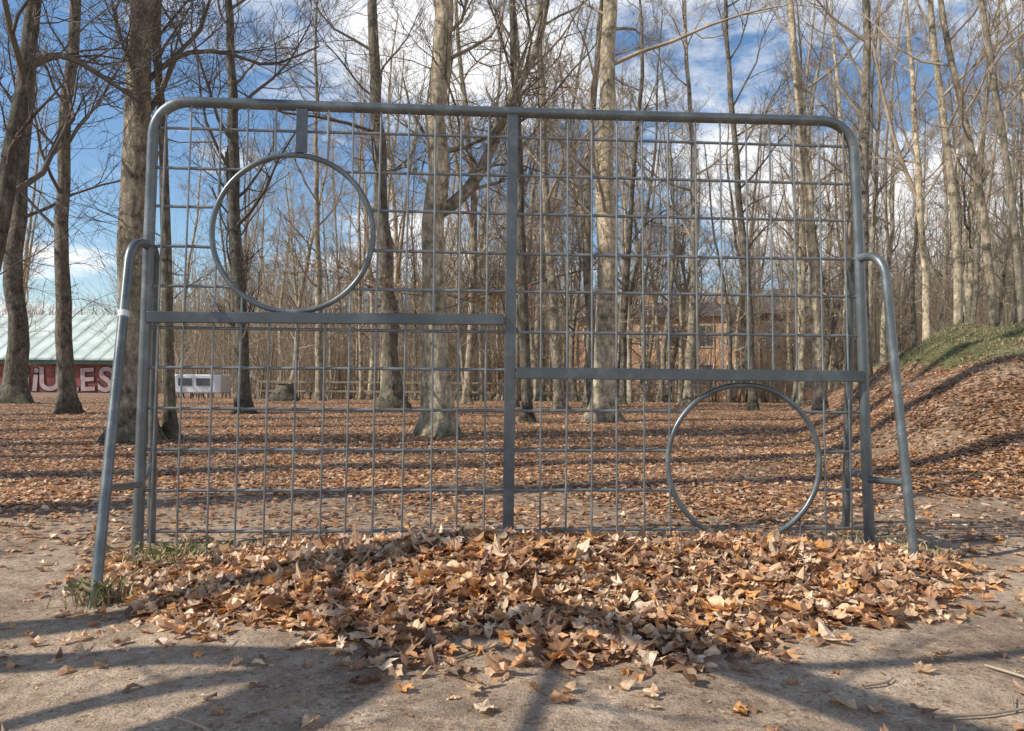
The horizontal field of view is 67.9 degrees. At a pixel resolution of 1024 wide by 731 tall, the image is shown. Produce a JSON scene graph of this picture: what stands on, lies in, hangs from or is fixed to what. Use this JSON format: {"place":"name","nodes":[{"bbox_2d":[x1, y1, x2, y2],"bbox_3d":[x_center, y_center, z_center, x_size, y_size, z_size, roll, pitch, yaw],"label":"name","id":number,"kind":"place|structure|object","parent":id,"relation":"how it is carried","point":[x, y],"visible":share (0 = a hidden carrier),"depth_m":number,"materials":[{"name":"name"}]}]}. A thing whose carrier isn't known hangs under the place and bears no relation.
{"place":"outdoors","nodes":[
{"label":"outdoors","id":0,"kind":"place"},
{"bbox_2d":[0,325,1023,730],"bbox_3d":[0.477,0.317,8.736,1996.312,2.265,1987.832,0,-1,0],"label":"ground","id":1,"kind":"structure","parent":0,"point":[90,697],"depth_m":2.16,"materials":[{"name":"soil"}]},
{"bbox_2d":[0,103,78,388],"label":"bare tree","id":2,"kind":"object","parent":1,"relation":"on","point":[26,275],"visible":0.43,"depth_m":31.93,"materials":[{"name":"brown plant"}]},
{"bbox_2d":[0,0,125,413],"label":"bare tree","id":3,"kind":"object","parent":1,"relation":"on","point":[67,400],"visible":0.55,"depth_m":15.75,"materials":[{"name":"brown plant"}]},
{"bbox_2d":[0,1,175,403],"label":"bare tree","id":4,"kind":"object","parent":1,"relation":"on","point":[14,387],"visible":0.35,"depth_m":20.85,"materials":[{"name":"brown plant"}]},
{"bbox_2d":[0,314,192,392],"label":"shed building","id":5,"kind":"structure","parent":1,"relation":"on","point":[93,353],"depth_m":60.49,"materials":[{"name":"paint"}]},
{"bbox_2d":[0,0,271,295],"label":"bare tree","id":6,"kind":"object","parent":1,"relation":"on","point":[28,59],"visible":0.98,"depth_m":7.68,"materials":[{"name":"brown plant"}]},
{"bbox_2d":[25,0,264,438],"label":"bare tree","id":7,"kind":"object","parent":1,"relation":"on","point":[169,425],"visible":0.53,"depth_m":9.28,"materials":[{"name":"brown plant"}]},
{"bbox_2d":[155,126,218,397],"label":"bare tree","id":8,"kind":"object","parent":1,"relation":"on","point":[194,231],"visible":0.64,"depth_m":45.16,"materials":[{"name":"brown plant"}]},
{"bbox_2d":[0,0,392,443],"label":"bare tree","id":9,"kind":"object","parent":1,"relation":"on","point":[132,199],"visible":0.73,"depth_m":8.82,"materials":[{"name":"brown plant"}]},
{"bbox_2d":[175,374,230,398],"bbox_3d":[-14.058,0.970,34.621,2.100,1.119,1.330,0,-1,0],"label":"parked trailer","id":10,"kind":"object","parent":1,"relation":"on","point":[196,383],"visible":0.76,"depth_m":33.99,"materials":[{"name":"white paint"}]},
{"bbox_2d":[193,109,259,362],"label":"bare tree","id":11,"kind":"object","parent":1,"relation":"on","point":[224,249],"visible":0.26,"depth_m":43.95,"materials":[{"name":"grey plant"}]},
{"bbox_2d":[198,134,278,374],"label":"bare tree","id":12,"kind":"object","parent":1,"relation":"on","point":[248,193],"visible":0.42,"depth_m":33.45,"materials":[{"name":"brown plant"}]},
{"bbox_2d":[204,132,291,361],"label":"bare tree","id":13,"kind":"object","parent":1,"relation":"on","point":[246,239],"visible":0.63,"depth_m":32.44,"materials":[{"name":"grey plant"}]},
{"bbox_2d":[154,0,345,413],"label":"bare tree","id":14,"kind":"object","parent":1,"relation":"on","point":[234,194],"visible":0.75,"depth_m":16.48,"materials":[{"name":"brown plant"}]},
{"bbox_2d":[218,124,305,395],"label":"bare tree","id":15,"kind":"object","parent":1,"relation":"on","point":[261,252],"visible":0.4,"depth_m":51.71,"materials":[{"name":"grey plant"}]},
{"bbox_2d":[268,384,299,400],"bbox_3d":[-7.786,0.941,26.048,1.244,0.620,1.037,0,-1,0],"label":"tree stump","id":16,"kind":"object","parent":1,"relation":"on","point":[283,392],"visible":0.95,"depth_m":25.73,"materials":[{"name":"brown plant"}]},
{"bbox_2d":[249,158,323,383],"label":"bare tree","id":17,"kind":"object","parent":1,"relation":"on","point":[268,293],"visible":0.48,"depth_m":41.79,"materials":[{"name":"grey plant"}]},
{"bbox_2d":[235,0,368,400],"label":"bare tree","id":18,"kind":"object","parent":1,"relation":"on","point":[318,394],"visible":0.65,"depth_m":27.95,"materials":[{"name":"brown plant"}]},
{"bbox_2d":[251,90,359,383],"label":"bare tree","id":19,"kind":"object","parent":1,"relation":"on","point":[298,302],"visible":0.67,"depth_m":36.22,"materials":[{"name":"brown plant"}]},
{"bbox_2d":[189,0,451,408],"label":"bare tree","id":20,"kind":"object","parent":1,"relation":"on","point":[391,393],"visible":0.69,"depth_m":19.86,"materials":[{"name":"brown plant"}]},
{"bbox_2d":[290,125,356,399],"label":"bare tree","id":21,"kind":"object","parent":1,"relation":"on","point":[330,338],"visible":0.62,"depth_m":32.98,"materials":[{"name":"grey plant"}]},
{"bbox_2d":[306,90,375,398],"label":"bare tree","id":22,"kind":"object","parent":1,"relation":"on","point":[335,229],"visible":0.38,"depth_m":45.75,"materials":[{"name":"brown plant"}]},
{"bbox_2d":[330,170,374,395],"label":"bare tree","id":23,"kind":"object","parent":1,"relation":"on","point":[354,297],"visible":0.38,"depth_m":38.03,"materials":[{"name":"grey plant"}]},
{"bbox_2d":[319,40,392,399],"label":"bare tree","id":24,"kind":"object","parent":1,"relation":"on","point":[361,379],"visible":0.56,"depth_m":30.75,"materials":[{"name":"brown plant"}]},
{"bbox_2d":[323,47,420,399],"bbox_3d":[-6.342,-6.404,34.737,4.974,16.120,3.552,0,-1,4],"label":"bare tree","id":25,"kind":"object","parent":1,"relation":"on","point":[371,372],"visible":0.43,"depth_m":34.41,"materials":[{"name":"brown plant"}]},
{"bbox_2d":[341,32,426,387],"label":"bare tree","id":26,"kind":"object","parent":1,"relation":"on","point":[388,182],"visible":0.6,"depth_m":29.44,"materials":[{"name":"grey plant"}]},
{"bbox_2d":[345,2,452,355],"bbox_3d":[-5.270,-7.411,31.375,6.015,17.818,4.779,2,1,40],"label":"bare tree","id":27,"kind":"object","parent":1,"relation":"on","point":[397,239],"visible":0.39,"depth_m":31.16,"materials":[{"name":"brown plant"}]},
{"bbox_2d":[396,125,426,399],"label":"bare tree","id":28,"kind":"object","parent":1,"relation":"on","point":[411,228],"visible":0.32,"depth_m":42.72,"materials":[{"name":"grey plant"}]},
{"bbox_2d":[401,0,537,404],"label":"bare tree","id":29,"kind":"object","parent":1,"relation":"on","point":[466,398],"visible":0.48,"depth_m":22.79,"materials":[{"name":"grey plant"}]},
{"bbox_2d":[242,0,697,437],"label":"bare tree","id":30,"kind":"object","parent":1,"relation":"on","point":[443,56],"visible":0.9,"depth_m":10.40,"materials":[{"name":"brown plant"}]},
{"bbox_2d":[444,126,499,390],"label":"bare tree","id":31,"kind":"object","parent":1,"relation":"on","point":[461,350],"visible":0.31,"depth_m":33.23,"materials":[{"name":"brown plant"}]},
{"bbox_2d":[256,378,708,402],"bbox_3d":[-1.260,1.183,32.963,19.600,1.150,0.140,0,-1,0],"label":"wooden fence","id":32,"kind":"object","parent":1,"relation":"on","point":[500,382],"visible":0.36,"depth_m":32.90,"materials":[{"name":"brown wood"}]},
{"bbox_2d":[444,0,530,400],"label":"bare tree","id":33,"kind":"object","parent":1,"relation":"on","point":[480,397],"visible":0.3,"depth_m":30.60,"materials":[{"name":"brown plant"}]},
{"bbox_2d":[88,96,918,607],"bbox_3d":[0.016,-0.121,3.282,3.495,2.129,1.082,1,-1,-3],"label":"football goal","id":34,"kind":"object","parent":1,"relation":"on","point":[152,316],"visible":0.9,"depth_m":3.41,"materials":[{"name":"grey metal"}]},
{"bbox_2d":[412,0,596,406],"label":"bare tree","id":35,"kind":"object","parent":1,"relation":"on","point":[517,403],"visible":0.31,"depth_m":21.69,"materials":[{"name":"brown plant"}]},
{"bbox_2d":[0,324,1023,554],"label":"leaf litter","id":36,"kind":"object","parent":1,"relation":"on","point":[40,485],"visible":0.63,"depth_m":6.52,"materials":[{"name":"plant"}]},
{"bbox_2d":[0,178,1023,402],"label":"wood","id":37,"kind":"object","parent":1,"relation":"on","point":[196,341],"visible":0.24,"depth_m":44.52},
{"bbox_2d":[0,505,1023,730],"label":"scattered leaves","id":38,"kind":"object","parent":1,"relation":"on","point":[689,675],"visible":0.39,"depth_m":2.14,"materials":[{"name":"brown plant"}]},
{"bbox_2d":[4,321,1023,610],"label":"grass","id":39,"kind":"structure","parent":1,"relation":"on","point":[158,551],"depth_m":3.20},
{"bbox_2d":[411,0,634,422],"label":"bare tree","id":40,"kind":"object","parent":1,"relation":"on","point":[524,347],"visible":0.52,"depth_m":13.97,"materials":[{"name":"brown plant"}]},
{"bbox_2d":[471,0,586,401],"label":"bare tree","id":41,"kind":"object","parent":1,"relation":"on","point":[536,382],"visible":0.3,"depth_m":31.82,"materials":[{"name":"brown plant"}]},
{"bbox_2d":[38,518,1023,699],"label":"leaf pile","id":42,"kind":"object","parent":1,"relation":"on","point":[688,593],"visible":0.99,"depth_m":2.52,"materials":[{"name":"plant"}]},
{"bbox_2d":[491,2,599,399],"bbox_3d":[1.962,-7.516,33.988,7.074,18.416,7.681,5,-2,-38],"label":"bare tree","id":43,"kind":"object","parent":1,"relation":"on","point":[537,337],"visible":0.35,"depth_m":33.52,"materials":[{"name":"brown plant"}]},
{"bbox_2d":[505,22,585,400],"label":"bare tree","id":44,"kind":"object","parent":1,"relation":"on","point":[543,360],"visible":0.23,"depth_m":36.99,"materials":[{"name":"brown plant"}]},
{"bbox_2d":[483,0,643,408],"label":"bare tree","id":45,"kind":"object","parent":1,"relation":"on","point":[559,400],"visible":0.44,"depth_m":19.95,"materials":[{"name":"grey plant"}]},
{"bbox_2d":[530,32,637,343],"bbox_3d":[2.653,-6.739,33.581,5.703,16.827,6.591,-2,-3,16],"label":"bare tree","id":46,"kind":"object","parent":1,"relation":"on","point":[579,249],"visible":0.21,"depth_m":34.07,"materials":[{"name":"brown plant"}]},
{"bbox_2d":[538,100,635,401],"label":"bare tree","id":47,"kind":"object","parent":1,"relation":"on","point":[571,354],"visible":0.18,"depth_m":35.94,"materials":[{"name":"brown plant"}]},
{"bbox_2d":[508,0,668,406],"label":"bare tree","id":48,"kind":"object","parent":1,"relation":"on","point":[586,261],"visible":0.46,"depth_m":21.62,"materials":[{"name":"grey plant"}]},
{"bbox_2d":[587,45,666,403],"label":"bare tree","id":49,"kind":"object","parent":1,"relation":"on","point":[629,398],"visible":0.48,"depth_m":28.07,"materials":[{"name":"brown plant"}]},
{"bbox_2d":[564,0,693,404],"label":"bare tree","id":50,"kind":"object","parent":1,"relation":"on","point":[622,399],"visible":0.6,"depth_m":23.73,"materials":[{"name":"brown plant"}]},
{"bbox_2d":[593,0,685,398],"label":"bare tree","id":51,"kind":"object","parent":1,"relation":"on","point":[632,283],"visible":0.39,"depth_m":35.15,"materials":[{"name":"brown plant"}]},
{"bbox_2d":[599,44,688,401],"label":"bare tree","id":52,"kind":"object","parent":1,"relation":"on","point":[650,248],"visible":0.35,"depth_m":35.50,"materials":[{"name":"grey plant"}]},
{"bbox_2d":[574,136,717,401],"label":"bare tree","id":53,"kind":"object","parent":1,"relation":"on","point":[652,340],"visible":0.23,"depth_m":41.65,"materials":[{"name":"grey plant"}]},
{"bbox_2d":[503,0,794,422],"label":"bare tree","id":54,"kind":"object","parent":1,"relation":"on","point":[604,390],"visible":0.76,"depth_m":14.09,"materials":[{"name":"beige plant"}]},
{"bbox_2d":[613,38,700,402],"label":"bare tree","id":55,"kind":"object","parent":1,"relation":"on","point":[656,299],"visible":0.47,"depth_m":33.59,"materials":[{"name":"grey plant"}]},
{"bbox_2d":[621,12,714,402],"bbox_3d":[6.515,-6.383,31.436,4.064,15.965,4.693,2,-1,28],"label":"bare tree","id":56,"kind":"object","parent":1,"relation":"on","point":[660,396],"visible":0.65,"depth_m":31.04,"materials":[{"name":"grey plant"}]},
{"bbox_2d":[627,85,708,401],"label":"bare tree","id":57,"kind":"object","parent":1,"relation":"on","point":[680,347],"visible":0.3,"depth_m":40.55,"materials":[{"name":"brown plant"}]},
{"bbox_2d":[645,134,720,401],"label":"bare tree","id":58,"kind":"object","parent":1,"relation":"on","point":[676,346],"visible":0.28,"depth_m":43.62,"materials":[{"name":"brown plant"}]},
{"bbox_2d":[613,0,755,405],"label":"bare tree","id":59,"kind":"object","parent":1,"relation":"on","point":[687,399],"visible":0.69,"depth_m":24.02,"materials":[{"name":"brown plant"}]},
{"bbox_2d":[568,288,830,399],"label":"brick building","id":60,"kind":"structure","parent":1,"relation":"on","point":[635,348],"depth_m":56.35,"materials":[{"name":"brick"}]},
{"bbox_2d":[653,87,748,392],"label":"bare tree","id":61,"kind":"object","parent":1,"relation":"on","point":[683,260],"visible":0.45,"depth_m":36.44,"materials":[{"name":"brown plant"}]},
{"bbox_2d":[675,127,763,403],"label":"bare tree","id":62,"kind":"object","parent":1,"relation":"on","point":[730,355],"visible":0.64,"depth_m":30.81,"materials":[{"name":"brown plant"}]},
{"bbox_2d":[709,169,776,401],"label":"bare tree","id":63,"kind":"object","parent":1,"relation":"on","point":[736,339],"visible":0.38,"depth_m":40.77,"materials":[{"name":"brown plant"}]},
{"bbox_2d":[698,102,793,402],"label":"bare tree","id":64,"kind":"object","parent":1,"relation":"on","point":[751,229],"visible":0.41,"depth_m":37.07,"materials":[{"name":"grey plant"}]},
{"bbox_2d":[697,57,794,402],"bbox_3d":[11.960,-6.575,39.056,5.640,17.184,4.395,-2,1,5],"label":"bare tree","id":65,"kind":"object","parent":1,"relation":"on","point":[762,265],"visible":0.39,"depth_m":38.66,"materials":[{"name":"brown plant"}]},
{"bbox_2d":[708,138,794,402],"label":"bare tree","id":66,"kind":"object","parent":1,"relation":"on","point":[740,260],"visible":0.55,"depth_m":35.35,"materials":[{"name":"brown plant"}]},
{"bbox_2d":[670,0,840,410],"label":"bare tree","id":67,"kind":"object","parent":1,"relation":"on","point":[752,402],"visible":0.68,"depth_m":20.03,"materials":[{"name":"brown plant"}]},
{"bbox_2d":[717,112,794,401],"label":"bare tree","id":68,"kind":"object","parent":1,"relation":"on","point":[757,226],"visible":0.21,"depth_m":47.07,"materials":[{"name":"grey plant"}]},
{"bbox_2d":[743,0,839,402],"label":"bare tree","id":69,"kind":"object","parent":1,"relation":"on","point":[799,255],"visible":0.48,"depth_m":27.94,"materials":[{"name":"brown plant"}]},
{"bbox_2d":[761,160,831,402],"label":"bare tree","id":70,"kind":"object","parent":1,"relation":"on","point":[788,346],"visible":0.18,"depth_m":42.92,"materials":[{"name":"brown plant"}]},
{"bbox_2d":[756,55,842,401],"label":"bare tree","id":71,"kind":"object","parent":1,"relation":"on","point":[793,398],"visible":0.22,"depth_m":30.36,"materials":[{"name":"grey plant"}]},
{"bbox_2d":[763,67,838,382],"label":"bare tree","id":72,"kind":"object","parent":1,"relation":"on","point":[798,212],"visible":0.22,"depth_m":39.19,"materials":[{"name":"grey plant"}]},
{"bbox_2d":[747,0,858,405],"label":"bare tree","id":73,"kind":"object","parent":1,"relation":"on","point":[802,346],"visible":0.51,"depth_m":22.89,"materials":[{"name":"brown plant"}]},
{"bbox_2d":[718,0,910,414],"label":"bare tree","id":74,"kind":"object","parent":1,"relation":"on","point":[814,314],"visible":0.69,"depth_m":16.02,"materials":[{"name":"brown plant"}]},
{"bbox_2d":[763,0,887,390],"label":"bare tree","id":75,"kind":"object","parent":1,"relation":"on","point":[835,363],"visible":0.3,"depth_m":33.10,"materials":[{"name":"brown plant"}]},
{"bbox_2d":[763,131,890,392],"bbox_3d":[14.795,-4.830,36.098,5.703,12.759,3.896,0,-1,31],"label":"bare tree","id":76,"kind":"object","parent":1,"relation":"on","point":[830,245],"visible":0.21,"depth_m":35.53,"materials":[{"name":"brown plant"}]},
{"bbox_2d":[806,58,887,369],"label":"bare tree","id":77,"kind":"object","parent":1,"relation":"on","point":[839,248],"visible":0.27,"depth_m":29.87,"materials":[{"name":"brown plant"}]},
{"bbox_2d":[783,1,915,399],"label":"bare tree","id":78,"kind":"object","parent":1,"relation":"on","point":[827,352],"visible":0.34,"depth_m":30.48,"materials":[{"name":"brown plant"}]},
{"bbox_2d":[816,50,882,386],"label":"bare tree","id":79,"kind":"object","parent":1,"relation":"on","point":[841,226],"visible":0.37,"depth_m":27.15,"materials":[{"name":"brown plant"}]},
{"bbox_2d":[788,0,930,382],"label":"bare tree","id":80,"kind":"object","parent":1,"relation":"on","point":[848,224],"visible":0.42,"depth_m":25.95,"materials":[{"name":"brown plant"}]},
{"bbox_2d":[771,0,949,391],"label":"bare tree","id":81,"kind":"object","parent":1,"relation":"on","point":[864,112],"visible":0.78,"depth_m":15.03,"materials":[{"name":"brown plant"}]},
{"bbox_2d":[832,0,932,341],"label":"bare tree","id":82,"kind":"object","parent":1,"relation":"on","point":[875,193],"visible":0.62,"depth_m":22.71,"materials":[{"name":"brown plant"}]},
{"bbox_2d":[831,0,942,362],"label":"bare tree","id":83,"kind":"object","parent":1,"relation":"on","point":[883,345],"visible":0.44,"depth_m":32.13,"materials":[{"name":"brown plant"}]},
{"bbox_2d":[876,189,937,350],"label":"bare tree","id":84,"kind":"object","parent":1,"relation":"on","point":[903,280],"visible":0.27,"depth_m":43.77,"materials":[{"name":"brown plant"}]},
{"bbox_2d":[874,60,970,346],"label":"bare tree","id":85,"kind":"object","parent":1,"relation":"on","point":[913,262],"visible":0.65,"depth_m":25.64,"materials":[{"name":"brown plant"}]},
{"bbox_2d":[831,0,1017,340],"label":"bare tree","id":86,"kind":"object","parent":1,"relation":"on","point":[917,191],"visible":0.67,"depth_m":19.18,"materials":[{"name":"beige plant"}]},
{"bbox_2d":[828,0,1023,325],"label":"bare tree","id":87,"kind":"object","parent":1,"relation":"on","point":[957,252],"visible":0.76,"depth_m":15.03,"materials":[{"name":"beige plant"}]},
{"bbox_2d":[901,79,951,343],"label":"bare tree","id":88,"kind":"object","parent":1,"relation":"on","point":[928,251],"visible":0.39,"depth_m":37.38,"materials":[{"name":"brown plant"}]},
{"bbox_2d":[830,0,1023,327],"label":"bare tree","id":89,"kind":"object","parent":1,"relation":"on","point":[973,155],"visible":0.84,"depth_m":13.02,"materials":[{"name":"grey plant"}]},
{"bbox_2d":[902,0,974,329],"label":"bare tree","id":90,"kind":"object","parent":1,"relation":"on","point":[945,271],"visible":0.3,"depth_m":39.91,"materials":[{"name":"brown plant"}]},
{"bbox_2d":[900,4,1005,323],"bbox_3d":[19.872,-8.098,33.952,4.072,16.928,3.662,1,-1,-10],"label":"bare tree","id":91,"kind":"object","parent":1,"relation":"on","point":[938,249],"visible":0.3,"depth_m":34.35,"materials":[{"name":"brown plant"}]},
{"bbox_2d":[922,65,1003,324],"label":"bare tree","id":92,"kind":"object","parent":1,"relation":"on","point":[966,264],"visible":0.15,"depth_m":30.00,"materials":[{"name":"brown plant"}]},
{"bbox_2d":[912,0,1023,325],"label":"bare tree","id":93,"kind":"object","parent":1,"relation":"on","point":[977,271],"visible":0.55,"depth_m":21.75,"materials":[{"name":"brown plant"}]},
{"bbox_2d":[926,0,1023,325],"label":"bare tree","id":94,"kind":"object","parent":1,"relation":"on","point":[970,265],"visible":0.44,"depth_m":23.96,"materials":[{"name":"brown plant"}]},
{"bbox_2d":[928,0,1023,325],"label":"bare tree","id":95,"kind":"object","parent":1,"relation":"on","point":[1013,214],"visible":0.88,"depth_m":12.05,"materials":[{"name":"brown plant"}]},
{"bbox_2d":[931,52,1023,324],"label":"bare tree","id":96,"kind":"object","parent":1,"relation":"on","point":[961,208],"visible":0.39,"depth_m":27.21,"materials":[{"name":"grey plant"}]},
{"bbox_2d":[960,0,1023,325],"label":"bare tree","id":97,"kind":"object","parent":1,"relation":"on","point":[1015,309],"visible":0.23,"depth_m":34.70,"materials":[{"name":"brown plant"}]},
{"bbox_2d":[966,15,1023,280],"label":"bare tree","id":98,"kind":"object","parent":1,"relation":"on","point":[1004,241],"visible":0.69,"depth_m":20.90,"materials":[{"name":"brown plant"}]},
{"bbox_2d":[971,0,1023,294],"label":"bare tree","id":99,"kind":"object","parent":1,"relation":"on","point":[1016,54],"visible":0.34,"depth_m":27.56,"materials":[{"name":"brown plant"}]},
{"bbox_2d":[977,139,1018,326],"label":"bare tree","id":100,"kind":"object","parent":1,"relation":"on","point":[1006,318],"visible":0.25,"depth_m":39.38,"materials":[{"name":"brown plant"}]},
{"bbox_2d":[974,0,1023,325],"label":"bare tree","id":101,"kind":"object","parent":1,"relation":"on","point":[1004,274],"visible":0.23,"depth_m":35.86,"materials":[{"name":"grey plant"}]},
{"bbox_2d":[976,56,1023,317],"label":"bare tree","id":102,"kind":"object","parent":1,"relation":"on","point":[1021,205],"visible":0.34,"depth_m":29.18,"materials":[{"name":"brown plant"}]},
{"bbox_2d":[980,56,1023,297],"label":"bare tree","id":103,"kind":"object","parent":1,"relation":"on","point":[1018,113],"visible":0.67,"depth_m":19.15,"materials":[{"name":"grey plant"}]},
{"bbox_2d":[0,0,1023,379],"label":"sky","id":104,"kind":"structure","parent":0,"point":[706,63],"materials":[{"name":"blue"}]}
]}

